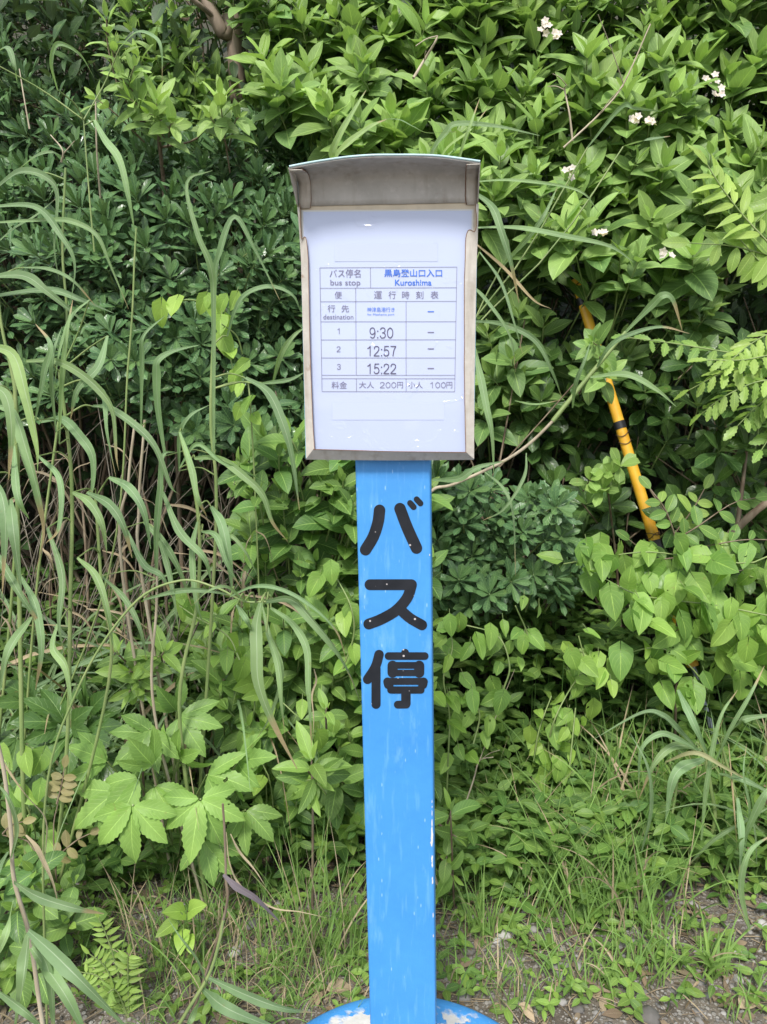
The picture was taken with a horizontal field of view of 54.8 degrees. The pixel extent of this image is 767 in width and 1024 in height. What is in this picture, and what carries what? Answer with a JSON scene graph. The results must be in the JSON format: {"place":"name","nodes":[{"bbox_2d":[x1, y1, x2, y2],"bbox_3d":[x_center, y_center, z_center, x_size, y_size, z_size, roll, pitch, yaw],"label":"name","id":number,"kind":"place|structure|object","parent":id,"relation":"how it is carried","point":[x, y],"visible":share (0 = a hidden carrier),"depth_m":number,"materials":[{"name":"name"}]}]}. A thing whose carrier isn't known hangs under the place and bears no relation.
{"place":"outdoors","nodes":[
{"label":"outdoors","id":0,"kind":"place"},
{"bbox_2d":[0,669,160,845],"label":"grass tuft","id":1,"kind":"object","parent":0,"point":[56,761],"visible":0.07,"depth_m":2.06,"materials":[{"name":"plant"}]},
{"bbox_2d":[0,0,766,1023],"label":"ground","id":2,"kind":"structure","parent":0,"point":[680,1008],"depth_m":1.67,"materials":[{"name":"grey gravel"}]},
{"bbox_2d":[0,742,56,903],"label":"vine","id":3,"kind":"object","parent":2,"relation":"on","point":[34,761],"visible":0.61,"depth_m":1.54,"materials":[{"name":"green plant"}]},
{"bbox_2d":[1,755,98,952],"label":"pinnate seedling","id":4,"kind":"object","parent":2,"relation":"on","point":[68,785],"visible":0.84,"depth_m":1.54,"materials":[{"name":"brown plant"}]},
{"bbox_2d":[0,850,107,1007],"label":"broadleaf shrub","id":5,"kind":"object","parent":2,"relation":"on","point":[28,872],"visible":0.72,"depth_m":1.48,"materials":[{"name":"green plant"}]},
{"bbox_2d":[0,745,124,1023],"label":"reed clump","id":6,"kind":"object","parent":2,"relation":"on","point":[55,963],"visible":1,"depth_m":1.06,"materials":[{"name":"green plant"}]},
{"bbox_2d":[0,669,126,818],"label":"leaf plant","id":7,"kind":"object","parent":2,"relation":"on","point":[38,711],"visible":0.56,"depth_m":1.73,"materials":[{"name":"green plant"}]},
{"bbox_2d":[0,0,148,481],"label":"evergreen shrub","id":8,"kind":"object","parent":2,"relation":"on","point":[87,31],"visible":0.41,"depth_m":2.53,"materials":[{"name":"green plant"}]},
{"bbox_2d":[4,0,157,452],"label":"tree","id":9,"kind":"object","parent":2,"relation":"on","point":[88,280],"visible":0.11,"depth_m":3.01,"materials":[{"name":"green plant"}]},
{"bbox_2d":[0,30,162,868],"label":"reed clump","id":10,"kind":"object","parent":2,"relation":"on","point":[39,284],"visible":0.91,"depth_m":1.52,"materials":[{"name":"green plant"}]},
{"bbox_2d":[0,300,176,906],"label":"reed clump","id":11,"kind":"object","parent":2,"relation":"on","point":[9,511],"visible":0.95,"depth_m":1.33,"materials":[{"name":"green plant"}]},
{"bbox_2d":[77,906,146,1017],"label":"fern","id":12,"kind":"object","parent":2,"relation":"on","point":[119,994],"visible":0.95,"depth_m":1.44,"materials":[{"name":"green plant"}]},
{"bbox_2d":[95,622,182,796],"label":"shrub sprig","id":13,"kind":"object","parent":2,"relation":"on","point":[137,679],"visible":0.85,"depth_m":1.68,"materials":[{"name":"green plant"}]},
{"bbox_2d":[0,239,304,654],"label":"evergreen shrub","id":14,"kind":"object","parent":2,"relation":"on","point":[179,377],"visible":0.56,"depth_m":2.10,"materials":[{"name":"green plant"}]},
{"bbox_2d":[80,0,257,696],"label":"flowering shrub","id":15,"kind":"object","parent":2,"relation":"on","point":[148,111],"visible":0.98,"depth_m":2.06,"materials":[{"name":"green plant"}]},
{"bbox_2d":[0,13,339,581],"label":"evergreen shrub","id":16,"kind":"object","parent":2,"relation":"on","point":[264,207],"visible":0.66,"depth_m":2.20,"materials":[{"name":"green plant"}]},
{"bbox_2d":[19,69,100,197],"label":"bare twig","id":17,"kind":"object","parent":16,"relation":"attached to","point":[62,157],"visible":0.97,"depth_m":1.96,"materials":[{"name":"brown wood"}]},
{"bbox_2d":[0,398,340,696],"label":"dead reed stalks","id":18,"kind":"object","parent":2,"relation":"on","point":[51,560],"visible":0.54,"depth_m":2.08,"materials":[{"name":"plant"}]},
{"bbox_2d":[0,520,342,803],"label":"reed clump","id":19,"kind":"object","parent":2,"relation":"on","point":[76,678],"visible":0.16,"depth_m":2.18,"materials":[{"name":"plant"}]},
{"bbox_2d":[69,678,281,886],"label":"leaf plant","id":20,"kind":"object","parent":2,"relation":"on","point":[112,807],"visible":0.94,"depth_m":1.56,"materials":[{"name":"green plant"}]},
{"bbox_2d":[155,899,206,956],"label":"seedling","id":21,"kind":"object","parent":2,"relation":"on","point":[175,909],"visible":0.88,"depth_m":1.52,"materials":[{"name":"green plant"}]},
{"bbox_2d":[0,938,364,1023],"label":"grass tuft","id":22,"kind":"object","parent":2,"relation":"on","point":[158,1007],"visible":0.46,"depth_m":1.48,"materials":[{"name":"plant"}]},
{"bbox_2d":[0,757,365,899],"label":"ground cover","id":23,"kind":"object","parent":2,"relation":"on","point":[113,862],"visible":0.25,"depth_m":1.84,"materials":[{"name":"green plant"}]},
{"bbox_2d":[98,0,270,525],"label":"flowering shrub","id":24,"kind":"object","parent":2,"relation":"on","point":[180,53],"visible":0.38,"depth_m":2.48,"materials":[{"name":"green plant"}]},
{"bbox_2d":[62,840,312,1019],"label":"grass tuft","id":25,"kind":"object","parent":2,"relation":"on","point":[169,936],"visible":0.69,"depth_m":1.57,"materials":[{"name":"plant"}]},
{"bbox_2d":[102,428,286,920],"bbox_3d":[-0.381,0.411,1.516,0.330,1.163,0.208,6,11,33],"label":"reed clump","id":26,"kind":"object","parent":2,"relation":"on","point":[223,536],"visible":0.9,"depth_m":1.44,"materials":[{"name":"green plant"}]},
{"bbox_2d":[31,845,367,971],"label":"grass tuft","id":27,"kind":"object","parent":2,"relation":"on","point":[110,904],"visible":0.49,"depth_m":1.72,"materials":[{"name":"plant"}]},
{"bbox_2d":[42,579,359,1023],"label":"reed clump","id":28,"kind":"object","parent":2,"relation":"on","point":[256,649],"visible":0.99,"depth_m":1.08,"materials":[{"name":"green plant"}]},
{"bbox_2d":[5,764,47,860],"bbox_3d":[-0.603,0.500,1.243,0.071,0.192,0.006,0,9,0],"label":"dry blade","id":29,"kind":"object","parent":28,"relation":"hanging from","point":[11,775],"visible":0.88,"depth_m":1.24,"materials":[{"name":"plant"}]},
{"bbox_2d":[25,835,56,897],"bbox_3d":[-0.582,0.613,1.261,0.048,0.137,0.006,0,9,0],"label":"dry blade","id":30,"kind":"object","parent":28,"relation":"attached to","point":[37,848],"visible":0.89,"depth_m":1.26,"materials":[{"name":"plant"}]},
{"bbox_2d":[311,670,316,741],"bbox_3d":[-0.113,0.320,1.204,0.010,0.134,0.002,0,9,0],"label":"dry blade","id":31,"kind":"object","parent":28,"relation":"hanging from","point":[312,698],"visible":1,"depth_m":1.20,"materials":[{"name":"plant"}]},
{"bbox_2d":[152,289,267,801],"bbox_3d":[-0.405,0.206,1.800,0.240,1.465,0.137,-3,9,-18],"label":"vine","id":32,"kind":"object","parent":2,"relation":"on","point":[171,306],"visible":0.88,"depth_m":1.71,"materials":[{"name":"green plant"}]},
{"bbox_2d":[118,170,303,888],"bbox_3d":[-0.379,0.161,1.563,0.440,1.636,0.213,4,10,24],"label":"reed clump","id":33,"kind":"object","parent":2,"relation":"on","point":[267,391],"visible":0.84,"depth_m":1.48,"materials":[{"name":"green plant"}]},
{"bbox_2d":[146,862,276,959],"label":"grass tuft","id":34,"kind":"object","parent":2,"relation":"on","point":[230,918],"visible":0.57,"depth_m":1.68,"materials":[{"name":"plant"}]},
{"bbox_2d":[0,535,444,803],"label":"ground cover","id":35,"kind":"object","parent":2,"relation":"on","point":[98,680],"visible":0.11,"depth_m":2.40,"materials":[{"name":"green plant"}]},
{"bbox_2d":[0,553,449,875],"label":"reed clump","id":36,"kind":"object","parent":2,"relation":"on","point":[167,680],"visible":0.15,"depth_m":2.17,"materials":[{"name":"plant"}]},
{"bbox_2d":[190,0,259,588],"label":"tree","id":37,"kind":"object","parent":2,"relation":"on","point":[219,24],"visible":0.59,"depth_m":2.50,"materials":[{"name":"brown plant"}]},
{"bbox_2d":[227,946,240,956],"bbox_3d":[-0.330,0.974,1.636,0.030,0.017,0.034,0,9,0],"label":"stone","id":38,"kind":"object","parent":2,"relation":"on","point":[239,950],"visible":0.53,"depth_m":1.63,"materials":[{"name":"grey stone"}]},
{"bbox_2d":[168,803,314,1023],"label":"reed clump","id":39,"kind":"object","parent":2,"relation":"on","point":[220,1004],"visible":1,"depth_m":1.26,"materials":[{"name":"green plant"}]},
{"bbox_2d":[230,834,264,884],"bbox_3d":[-0.244,0.630,1.334,0.063,0.107,0.003,0,9,0],"label":"dry blade","id":40,"kind":"object","parent":39,"relation":"attached to","point":[242,855],"visible":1,"depth_m":1.33,"materials":[{"name":"plant"}]},
{"bbox_2d":[226,832,325,917],"bbox_3d":[-0.190,0.647,1.317,0.175,0.168,0.002,0,9,0],"label":"dry blade","id":41,"kind":"object","parent":39,"relation":"attached to","point":[235,878],"visible":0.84,"depth_m":1.33,"materials":[{"name":"plant"}]},
{"bbox_2d":[175,559,360,855],"bbox_3d":[-0.268,0.522,1.820,0.449,0.839,0.218,0,9,0],"label":"vine","id":42,"kind":"object","parent":2,"relation":"on","point":[347,617],"visible":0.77,"depth_m":1.77,"materials":[{"name":"green plant"}]},
{"bbox_2d":[169,906,368,1023],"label":"grass tuft","id":43,"kind":"object","parent":2,"relation":"on","point":[299,989],"visible":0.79,"depth_m":1.51,"materials":[{"name":"plant"}]},
{"bbox_2d":[235,949,368,1018],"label":"grass tuft","id":44,"kind":"object","parent":2,"relation":"on","point":[278,998],"visible":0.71,"depth_m":1.49,"materials":[{"name":"plant"}]},
{"bbox_2d":[169,593,449,841],"bbox_3d":[-0.198,0.582,2.087,0.796,0.832,0.703,0,9,0],"label":"climbing shrub","id":45,"kind":"object","parent":2,"relation":"on","point":[338,690],"visible":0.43,"depth_m":1.89,"materials":[{"name":"green plant"}]},
{"bbox_2d":[184,793,437,996],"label":"grass tuft","id":46,"kind":"object","parent":2,"relation":"on","point":[314,928],"visible":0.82,"depth_m":1.56,"materials":[{"name":"plant"}]},
{"bbox_2d":[272,688,352,906],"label":"shrub sprig","id":47,"kind":"object","parent":2,"relation":"on","point":[326,773],"visible":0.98,"depth_m":1.61,"materials":[{"name":"green plant"}]},
{"bbox_2d":[313,991,322,1006],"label":"fallen leaf","id":48,"kind":"object","parent":2,"relation":"on","point":[317,996],"visible":0.77,"depth_m":1.50,"materials":[{"name":"brown plant"}]},
{"bbox_2d":[218,412,454,624],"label":"climbing shrub","id":49,"kind":"object","parent":2,"relation":"on","point":[316,522],"visible":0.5,"depth_m":1.88,"materials":[{"name":"green plant"}]},
{"bbox_2d":[327,978,351,993],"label":"fallen leaf","id":50,"kind":"object","parent":2,"relation":"on","point":[346,986],"visible":0.79,"depth_m":1.53,"materials":[{"name":"brown plant"}]},
{"bbox_2d":[0,0,766,665],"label":"thicket interior","id":51,"kind":"object","parent":2,"relation":"on","point":[752,296],"visible":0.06,"depth_m":2.58,"materials":[{"name":"green plant"}]},
{"bbox_2d":[0,858,766,1023],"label":"ground cover","id":52,"kind":"object","parent":2,"relation":"on","point":[579,987],"visible":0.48,"depth_m":1.58,"materials":[{"name":"green plant"}]},
{"bbox_2d":[0,51,766,392],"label":"hillside thicket","id":53,"kind":"object","parent":2,"relation":"on","point":[734,305],"depth_m":3.98,"materials":[{"name":"green plant"}]},
{"bbox_2d":[0,247,766,720],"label":"thicket stems","id":54,"kind":"object","parent":2,"relation":"on","point":[150,583],"visible":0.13,"depth_m":2.50,"materials":[{"name":"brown plant"}]},
{"bbox_2d":[0,772,766,1023],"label":"gravel","id":55,"kind":"structure","parent":2,"relation":"on","point":[650,1015],"depth_m":1.58,"materials":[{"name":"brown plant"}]},
{"bbox_2d":[288,154,498,1023],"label":"bus stop sign","id":56,"kind":"object","parent":2,"relation":"on","point":[388,245],"visible":1,"depth_m":0.96,"materials":[{"name":"blue metal"}]},
{"bbox_2d":[226,0,561,482],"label":"flowering shrub","id":57,"kind":"object","parent":2,"relation":"on","point":[310,93],"visible":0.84,"depth_m":2.22,"materials":[{"name":"green plant"}]},
{"bbox_2d":[412,35,437,78],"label":"bare branch","id":58,"kind":"object","parent":57,"relation":"attached to","point":[423,61],"visible":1,"depth_m":1.99,"materials":[{"name":"beige wood"}]},
{"bbox_2d":[435,788,481,907],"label":"shrub sprig","id":59,"kind":"object","parent":2,"relation":"on","point":[446,882],"visible":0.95,"depth_m":1.67,"materials":[{"name":"green plant"}]},
{"bbox_2d":[434,595,544,803],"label":"vine","id":60,"kind":"object","parent":2,"relation":"on","point":[495,697],"visible":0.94,"depth_m":1.77,"materials":[{"name":"green plant"}]},
{"bbox_2d":[454,848,532,943],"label":"grass tuft","id":61,"kind":"object","parent":2,"relation":"on","point":[470,910],"visible":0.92,"depth_m":1.64,"materials":[{"name":"plant"}]},
{"bbox_2d":[492,937,501,943],"bbox_3d":[0.250,0.948,1.637,0.024,0.010,0.019,0,9,0],"label":"stone","id":62,"kind":"object","parent":2,"relation":"on","point":[495,942],"visible":0.64,"depth_m":1.63,"materials":[{"name":"white stone"}]},
{"bbox_2d":[328,90,668,471],"bbox_3d":[0.209,0.120,1.490,0.629,1.758,0.238,0,9,0],"label":"reed clump","id":63,"kind":"object","parent":2,"relation":"on","point":[491,205],"visible":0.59,"depth_m":1.34,"materials":[{"name":"green plant"}]},
{"bbox_2d":[494,929,513,939],"bbox_3d":[0.268,0.942,1.657,0.046,0.018,0.038,6,11,32],"label":"stone","id":64,"kind":"object","parent":2,"relation":"on","point":[501,934],"visible":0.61,"depth_m":1.65,"materials":[{"name":"white stone"}]},
{"bbox_2d":[431,460,594,666],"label":"evergreen shrub","id":65,"kind":"object","parent":2,"relation":"on","point":[469,591],"visible":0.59,"depth_m":2.00,"materials":[{"name":"green plant"}]},
{"bbox_2d":[474,927,556,1021],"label":"grass tuft","id":66,"kind":"object","parent":2,"relation":"on","point":[490,978],"visible":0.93,"depth_m":1.50,"materials":[{"name":"plant"}]},
{"bbox_2d":[435,860,596,1003],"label":"grass tuft","id":67,"kind":"object","parent":2,"relation":"on","point":[481,938],"visible":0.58,"depth_m":1.59,"materials":[{"name":"plant"}]},
{"bbox_2d":[442,729,609,883],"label":"grass tuft","id":68,"kind":"object","parent":2,"relation":"on","point":[509,793],"visible":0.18,"depth_m":1.88,"materials":[{"name":"plant"}]},
{"bbox_2d":[519,1002,534,1021],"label":"fallen leaf","id":69,"kind":"object","parent":2,"relation":"on","point":[529,1014],"visible":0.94,"depth_m":1.46,"materials":[{"name":"beige plant"}]},
{"bbox_2d":[544,993,562,999],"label":"fallen leaf","id":70,"kind":"object","parent":2,"relation":"on","point":[559,998],"visible":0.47,"depth_m":1.49,"materials":[{"name":"green plant"}]},
{"bbox_2d":[432,291,686,904],"bbox_3d":[0.320,0.281,1.535,0.539,1.424,0.229,2,9,11],"label":"reed clump","id":71,"kind":"object","parent":2,"relation":"on","point":[607,351],"visible":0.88,"depth_m":1.44,"materials":[{"name":"green plant"}]},
{"bbox_2d":[523,623,617,792],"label":"vine","id":72,"kind":"object","parent":2,"relation":"on","point":[588,662],"visible":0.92,"depth_m":1.88,"materials":[{"name":"green plant"}]},
{"bbox_2d":[448,217,746,494],"bbox_3d":[0.544,-0.374,2.473,1.249,1.179,0.696,0,9,0],"label":"flowering shrub","id":73,"kind":"object","parent":2,"relation":"on","point":[703,318],"visible":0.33,"depth_m":2.26,"materials":[{"name":"green plant"}]},
{"bbox_2d":[434,698,766,928],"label":"ground cover","id":74,"kind":"object","parent":2,"relation":"on","point":[473,828],"visible":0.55,"depth_m":1.81,"materials":[{"name":"green plant"}]},
{"bbox_2d":[466,669,514,798],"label":"bare branch","id":75,"kind":"object","parent":74,"relation":"on","point":[480,759],"visible":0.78,"depth_m":1.82,"materials":[{"name":"brown wood"}]},
{"bbox_2d":[434,555,766,784],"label":"ground cover","id":76,"kind":"object","parent":2,"relation":"on","point":[519,687],"visible":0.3,"depth_m":2.20,"materials":[{"name":"green plant"}]},
{"bbox_2d":[515,339,693,546],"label":"broadleaf shrub","id":77,"kind":"object","parent":2,"relation":"on","point":[660,409],"visible":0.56,"depth_m":2.29,"materials":[{"name":"green plant"}]},
{"bbox_2d":[450,747,765,953],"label":"grass tuft","id":78,"kind":"object","parent":2,"relation":"on","point":[587,876],"visible":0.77,"depth_m":1.68,"materials":[{"name":"plant"}]},
{"bbox_2d":[497,20,718,744],"bbox_3d":[0.439,-1.270,2.316,0.040,4.011,1.563,-9,12,-44],"label":"guy wire","id":79,"kind":"object","parent":2,"relation":"on","point":[625,444],"visible":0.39,"depth_m":2.18,"materials":[{"name":"yellow plastic"}]},
{"bbox_2d":[567,319,671,709],"bbox_3d":[0.663,0.082,2.114,0.362,1.214,0.263,-3,10,-21],"label":"sapling","id":80,"kind":"object","parent":2,"relation":"on","point":[601,475],"visible":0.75,"depth_m":2.03,"materials":[{"name":"green plant"}]},
{"bbox_2d":[494,686,766,890],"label":"grass tuft","id":81,"kind":"object","parent":2,"relation":"on","point":[615,772],"visible":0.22,"depth_m":1.92,"materials":[{"name":"plant"}]},
{"bbox_2d":[496,0,766,543],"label":"flowering shrub","id":82,"kind":"object","parent":2,"relation":"on","point":[652,198],"visible":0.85,"depth_m":2.19,"materials":[{"name":"green plant"}]},
{"bbox_2d":[563,15,650,147],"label":"bare branch","id":83,"kind":"object","parent":82,"relation":"attached to","point":[602,110],"visible":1,"depth_m":2.00,"materials":[{"name":"brown wood"}]},
{"bbox_2d":[548,74,572,140],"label":"bare branch","id":84,"kind":"object","parent":83,"relation":"attached to","point":[571,130],"visible":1,"depth_m":2.02,"materials":[{"name":"brown wood"}]},
{"bbox_2d":[526,904,745,1004],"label":"grass tuft","id":85,"kind":"object","parent":2,"relation":"on","point":[647,949],"visible":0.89,"depth_m":1.55,"materials":[{"name":"plant"}]},
{"bbox_2d":[537,530,766,714],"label":"vine","id":86,"kind":"object","parent":2,"relation":"on","point":[673,589],"visible":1,"depth_m":1.83,"materials":[{"name":"green plant"}]},
{"bbox_2d":[576,686,766,910],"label":"grass tuft","id":87,"kind":"object","parent":2,"relation":"on","point":[763,782],"visible":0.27,"depth_m":1.87,"materials":[{"name":"plant"}]},
{"bbox_2d":[596,667,766,929],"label":"reed clump","id":88,"kind":"object","parent":2,"relation":"on","point":[680,768],"visible":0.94,"depth_m":1.65,"materials":[{"name":"green plant"}]},
{"bbox_2d":[611,330,766,803],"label":"pinnate sapling","id":89,"kind":"object","parent":2,"relation":"on","point":[748,362],"visible":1,"depth_m":1.69,"materials":[{"name":"green plant"}]},
{"bbox_2d":[615,474,766,762],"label":"pinnate sapling","id":90,"kind":"object","parent":2,"relation":"on","point":[698,514],"visible":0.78,"depth_m":1.86,"materials":[{"name":"green plant"}]},
{"bbox_2d":[642,327,766,594],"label":"broadleaf shrub","id":91,"kind":"object","parent":2,"relation":"on","point":[719,464],"visible":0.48,"depth_m":2.11,"materials":[{"name":"green plant"}]},
{"bbox_2d":[727,451,766,532],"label":"bare branch","id":92,"kind":"object","parent":91,"relation":"attached to","point":[747,518],"visible":0.5,"depth_m":2.02,"materials":[{"name":"brown plant"}]},
{"bbox_2d":[660,686,766,839],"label":"grass tuft","id":93,"kind":"object","parent":2,"relation":"on","point":[759,762],"visible":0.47,"depth_m":1.97,"materials":[{"name":"plant"}]},
{"bbox_2d":[661,130,766,290],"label":"pinnate sapling","id":94,"kind":"object","parent":2,"relation":"on","point":[753,264],"visible":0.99,"depth_m":1.69,"materials":[{"name":"green plant"}]},
{"bbox_2d":[670,905,764,980],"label":"grass tuft","id":95,"kind":"object","parent":2,"relation":"on","point":[718,963],"visible":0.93,"depth_m":1.57,"materials":[{"name":"green plant"}]},
{"bbox_2d":[680,949,766,1022],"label":"grass tuft","id":96,"kind":"object","parent":2,"relation":"on","point":[747,1005],"visible":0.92,"depth_m":1.50,"materials":[{"name":"plant"}]},
{"bbox_2d":[738,992,759,1008],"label":"fallen leaf","id":97,"kind":"object","parent":2,"relation":"on","point":[743,1003],"visible":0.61,"depth_m":1.51,"materials":[{"name":"beige plant"}]},
{"bbox_2d":[757,919,766,926],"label":"stone","id":98,"kind":"object","parent":2,"relation":"on","point":[761,921],"visible":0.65,"depth_m":1.71,"materials":[{"name":"white stone"}]}
]}

